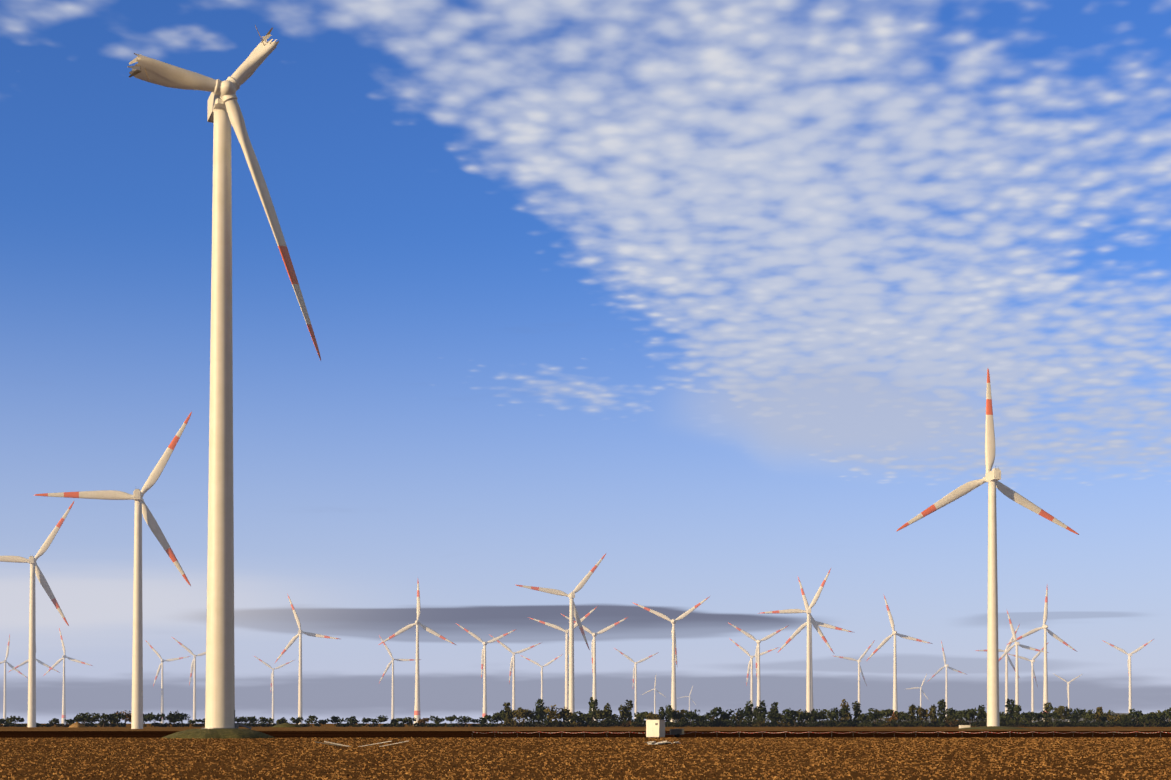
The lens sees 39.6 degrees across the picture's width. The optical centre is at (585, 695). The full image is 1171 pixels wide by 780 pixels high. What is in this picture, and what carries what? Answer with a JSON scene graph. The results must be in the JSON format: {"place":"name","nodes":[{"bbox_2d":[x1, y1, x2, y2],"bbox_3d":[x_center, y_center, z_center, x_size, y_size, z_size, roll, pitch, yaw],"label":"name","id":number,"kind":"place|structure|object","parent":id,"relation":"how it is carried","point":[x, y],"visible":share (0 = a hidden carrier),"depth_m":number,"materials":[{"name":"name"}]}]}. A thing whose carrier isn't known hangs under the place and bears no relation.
{"place":"outdoors","nodes":[
{"label":"outdoors","id":0,"kind":"place"},
{"bbox_2d":[0,737,1170,779],"bbox_3d":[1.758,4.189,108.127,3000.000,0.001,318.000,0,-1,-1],"label":"stubble field","id":1,"kind":"structure","parent":0,"point":[855,776],"depth_m":103.91,"materials":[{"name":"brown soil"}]},
{"bbox_2d":[316,741,408,746],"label":"turbine blade debris","id":2,"kind":"object","parent":1,"relation":"on","point":[359,746],"visible":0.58,"depth_m":162.31,"materials":[{"name":"grey paint"}]},
{"bbox_2d":[645,741,678,744],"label":"debris","id":3,"kind":"object","parent":1,"relation":"on","point":[662,742],"visible":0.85,"depth_m":179.62,"materials":[{"name":"grey paint"}]},
{"bbox_2d":[0,731,1170,737],"bbox_3d":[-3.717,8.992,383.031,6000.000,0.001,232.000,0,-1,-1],"label":"bank","id":4,"kind":"structure","parent":0,"point":[275,734],"depth_m":339.99,"materials":[{"name":"soil"}]},
{"bbox_2d":[646,720,664,736],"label":"utility box","id":5,"kind":"object","parent":4,"relation":"on","point":[655,728],"visible":1,"depth_m":269.51,"materials":[{"name":"grey paint"}]},
{"bbox_2d":[665,729,683,736],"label":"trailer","id":6,"kind":"object","parent":4,"relation":"on","point":[677,732],"visible":0.96,"depth_m":271.28,"materials":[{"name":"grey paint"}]},
{"bbox_2d":[475,731,1166,736],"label":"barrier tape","id":7,"kind":"object","parent":4,"relation":"on","point":[826,732],"visible":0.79,"depth_m":274.41,"materials":[{"name":"plastic"}]},
{"bbox_2d":[0,724,1170,730],"bbox_3d":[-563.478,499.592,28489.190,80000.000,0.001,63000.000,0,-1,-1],"label":"ground","id":8,"kind":"structure","parent":0,"point":[329,727],"depth_m":746.77,"materials":[{"name":"brown soil"}]},
{"bbox_2d":[0,635,26,724],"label":"turbine","id":9,"kind":"object","parent":8,"relation":"on","point":[4,703],"visible":1,"depth_m":2550.98,"materials":[{"name":"grey metal"}]},
{"bbox_2d":[7,659,59,672],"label":"turbine","id":10,"kind":"object","parent":8,"relation":"on","point":[37,660],"visible":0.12,"depth_m":2432.95,"materials":[{"name":"grey metal"}]},
{"bbox_2d":[0,501,73,726],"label":"turbine","id":11,"kind":"object","parent":8,"relation":"on","point":[32,562],"visible":1,"depth_m":975.32,"materials":[{"name":"grey metal"}]},
{"bbox_2d":[44,628,92,724],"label":"turbine","id":12,"kind":"object","parent":8,"relation":"on","point":[64,656],"visible":1,"depth_m":2370.59,"materials":[{"name":"grey metal"}]},
{"bbox_2d":[69,722,85,726],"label":"dirt mound","id":13,"kind":"object","parent":8,"relation":"on","point":[77,724],"visible":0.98,"depth_m":950.39,"materials":[{"name":"brown soil"}]},
{"bbox_2d":[0,710,204,726],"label":"tree row","id":14,"kind":"object","parent":8,"relation":"on","point":[175,717],"visible":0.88,"depth_m":1025.21,"materials":[{"name":"green plant"}]},
{"bbox_2d":[34,412,191,728],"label":"turbine","id":15,"kind":"object","parent":8,"relation":"on","point":[141,507],"visible":1,"depth_m":698.02,"materials":[{"name":"grey metal"}]},
{"bbox_2d":[145,640,189,723],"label":"turbine","id":16,"kind":"object","parent":8,"relation":"on","point":[162,686],"visible":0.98,"depth_m":2534.88,"materials":[{"name":"grey metal"}]},
{"bbox_2d":[172,637,205,723],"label":"turbine","id":17,"kind":"object","parent":8,"relation":"on","point":[193,664],"visible":0.96,"depth_m":2355.46,"materials":[{"name":"grey metal"}]},
{"bbox_2d":[162,729,274,738],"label":"mound","id":18,"kind":"object","parent":8,"relation":"on","point":[216,733],"visible":0.77,"depth_m":250.99,"materials":[{"name":"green plant"}]},
{"bbox_2d":[127,25,320,728],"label":"wind turbine","id":19,"kind":"object","parent":18,"relation":"on","point":[224,113],"visible":0.98,"depth_m":255.85,"materials":[{"name":"grey metal"}]},
{"bbox_2d":[254,656,293,723],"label":"turbine","id":20,"kind":"object","parent":8,"relation":"on","point":[272,677],"visible":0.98,"depth_m":2935.93,"materials":[{"name":"grey metal"}]},
{"bbox_2d":[273,723,300,726],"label":"grassy mound","id":21,"kind":"object","parent":8,"relation":"on","point":[286,725],"visible":0.9,"depth_m":990.42,"materials":[{"name":"green plant"}]},
{"bbox_2d":[274,594,338,723],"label":"turbine","id":22,"kind":"object","parent":8,"relation":"on","point":[295,637],"visible":0.98,"depth_m":1731.59,"materials":[{"name":"grey metal"}]},
{"bbox_2d":[235,715,511,726],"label":"trees","id":23,"kind":"object","parent":8,"relation":"on","point":[353,719],"visible":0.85,"depth_m":1081.92,"materials":[{"name":"green plant"}]},
{"bbox_2d":[379,637,420,718],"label":"turbine","id":24,"kind":"object","parent":8,"relation":"on","point":[384,673],"visible":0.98,"depth_m":2478.66,"materials":[{"name":"grey metal"}]},
{"bbox_2d":[379,581,455,723],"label":"turbine","id":25,"kind":"object","parent":8,"relation":"on","point":[417,714],"visible":0.96,"depth_m":1570.51,"materials":[{"name":"grey metal"}]},
{"bbox_2d":[456,623,515,723],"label":"turbine","id":26,"kind":"object","parent":8,"relation":"on","point":[483,662],"visible":0.98,"depth_m":1988.41,"materials":[{"name":"grey metal"}]},
{"bbox_2d":[490,635,540,718],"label":"turbine","id":27,"kind":"object","parent":8,"relation":"on","point":[512,663],"visible":0.96,"depth_m":2277.98,"materials":[{"name":"grey metal"}]},
{"bbox_2d":[520,654,562,702],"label":"turbine","id":28,"kind":"object","parent":8,"relation":"on","point":[538,664],"visible":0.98,"depth_m":2812.51,"materials":[{"name":"grey metal"}]},
{"bbox_2d":[516,554,605,720],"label":"turbine","id":29,"kind":"object","parent":8,"relation":"on","point":[573,612],"visible":0.94,"depth_m":1241.54,"materials":[{"name":"grey metal"}]},
{"bbox_2d":[530,606,597,709],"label":"turbine","id":30,"kind":"object","parent":8,"relation":"on","point":[566,631],"visible":0.9,"depth_m":1726.98,"materials":[{"name":"grey metal"}]},
{"bbox_2d":[0,717,1170,726],"bbox_3d":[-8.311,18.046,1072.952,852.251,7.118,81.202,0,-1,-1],"label":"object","id":31,"kind":"object","parent":8,"relation":"on","point":[1130,722],"visible":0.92,"depth_m":1059.52,"materials":[{"name":"brown soil"}]},
{"bbox_2d":[561,614,627,720],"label":"turbine","id":32,"kind":"object","parent":8,"relation":"on","point":[593,651],"visible":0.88,"depth_m":1789.72,"materials":[{"name":"grey metal"}]},
{"bbox_2d":[616,649,658,718],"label":"turbine","id":33,"kind":"object","parent":8,"relation":"on","point":[635,670],"visible":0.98,"depth_m":2638.60,"materials":[{"name":"grey metal"}]},
{"bbox_2d":[642,676,666,713],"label":"turbine","id":34,"kind":"object","parent":8,"relation":"on","point":[654,689],"visible":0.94,"depth_m":2705.66,"materials":[{"name":"grey metal"}]},
{"bbox_2d":[634,596,709,721],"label":"turbine","id":35,"kind":"object","parent":8,"relation":"on","point":[674,664],"visible":0.96,"depth_m":1559.11,"materials":[{"name":"grey metal"}]},
{"bbox_2d":[680,686,694,710],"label":"turbine","id":36,"kind":"object","parent":8,"relation":"on","point":[689,698],"visible":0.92,"depth_m":3436.76,"materials":[{"name":"grey metal"}]},
{"bbox_2d":[729,638,778,720],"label":"turbine","id":37,"kind":"object","parent":8,"relation":"on","point":[750,664],"visible":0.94,"depth_m":2395.09,"materials":[{"name":"grey metal"}]},
{"bbox_2d":[729,623,788,708],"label":"turbine","id":38,"kind":"object","parent":8,"relation":"on","point":[757,653],"visible":0.81,"depth_m":1944.38,"materials":[{"name":"grey metal"}]},
{"bbox_2d":[761,569,833,713],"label":"turbine","id":39,"kind":"object","parent":8,"relation":"on","point":[808,668],"visible":1,"depth_m":1415.44,"materials":[{"name":"grey metal"}]},
{"bbox_2d":[778,577,854,709],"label":"turbine","id":40,"kind":"object","parent":8,"relation":"on","point":[801,627],"visible":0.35,"depth_m":1542.36,"materials":[{"name":"grey metal"}]},
{"bbox_2d":[491,697,1170,726],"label":"trees","id":41,"kind":"object","parent":8,"relation":"on","point":[540,712],"visible":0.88,"depth_m":1100.36,"materials":[{"name":"green plant"}]},
{"bbox_2d":[834,640,874,721],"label":"turbine","id":42,"kind":"object","parent":8,"relation":"on","point":[859,660],"visible":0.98,"depth_m":2534.90,"materials":[{"name":"grey metal"}]},
{"bbox_2d":[867,596,932,720],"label":"turbine","id":43,"kind":"object","parent":8,"relation":"on","point":[895,701],"visible":0.92,"depth_m":1755.04,"materials":[{"name":"grey metal"}]},
{"bbox_2d":[908,674,928,706],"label":"turbine","id":44,"kind":"object","parent":8,"relation":"on","point":[920,691],"visible":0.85,"depth_m":2636.97,"materials":[{"name":"grey metal"}]},
{"bbox_2d":[928,641,967,715],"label":"turbine","id":45,"kind":"object","parent":8,"relation":"on","point":[946,684],"visible":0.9,"depth_m":2745.36,"materials":[{"name":"grey metal"}]},
{"bbox_2d":[959,725,969,727],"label":"transformer kiosk","id":46,"kind":"object","parent":8,"relation":"on","point":[963,726],"visible":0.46,"depth_m":642.91,"materials":[{"name":"grey paint"}]},
{"bbox_2d":[803,713,1170,723],"bbox_3d":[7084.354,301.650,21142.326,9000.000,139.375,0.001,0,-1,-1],"label":"trees","id":47,"kind":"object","parent":8,"relation":"on","point":[929,719],"depth_m":21122.00,"materials":[{"name":"green plant"}]},
{"bbox_2d":[897,369,1079,725],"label":"turbine","id":48,"kind":"object","parent":8,"relation":"on","point":[992,477],"visible":0.98,"depth_m":641.65,"materials":[{"name":"grey metal"}]},
{"bbox_2d":[959,726,1026,728],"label":"mound","id":49,"kind":"object","parent":8,"relation":"on","point":[992,727],"visible":0.83,"depth_m":633.29,"materials":[{"name":"green soil"}]},
{"bbox_2d":[976,624,1019,714],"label":"turbine","id":50,"kind":"object","parent":8,"relation":"on","point":[1007,658],"visible":0.67,"depth_m":2189.49,"materials":[{"name":"grey metal"}]},
{"bbox_2d":[999,611,1047,717],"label":"turbine","id":51,"kind":"object","parent":8,"relation":"on","point":[1017,644],"visible":0.92,"depth_m":1988.97,"materials":[{"name":"grey metal"}]},
{"bbox_2d":[1009,642,1048,721],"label":"turbine","id":52,"kind":"object","parent":8,"relation":"on","point":[1033,676],"visible":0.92,"depth_m":2540.16,"materials":[{"name":"grey metal"}]},
{"bbox_2d":[1007,587,1075,712],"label":"turbine","id":53,"kind":"object","parent":8,"relation":"on","point":[1045,684],"visible":0.94,"depth_m":1643.86,"materials":[{"name":"grey metal"}]},
{"bbox_2d":[1054,674,1081,721],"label":"turbine","id":54,"kind":"object","parent":8,"relation":"on","point":[1068,695],"visible":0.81,"depth_m":2301.74,"materials":[{"name":"grey metal"}]},
{"bbox_2d":[1102,639,1153,712],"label":"turbine","id":55,"kind":"object","parent":8,"relation":"on","point":[1129,669],"visible":0.9,"depth_m":2310.19,"materials":[{"name":"grey metal"}]},
{"bbox_2d":[0,0,1170,723],"label":"sky","id":56,"kind":"structure","parent":0,"point":[716,299],"materials":[{"name":"blue"}]}
]}

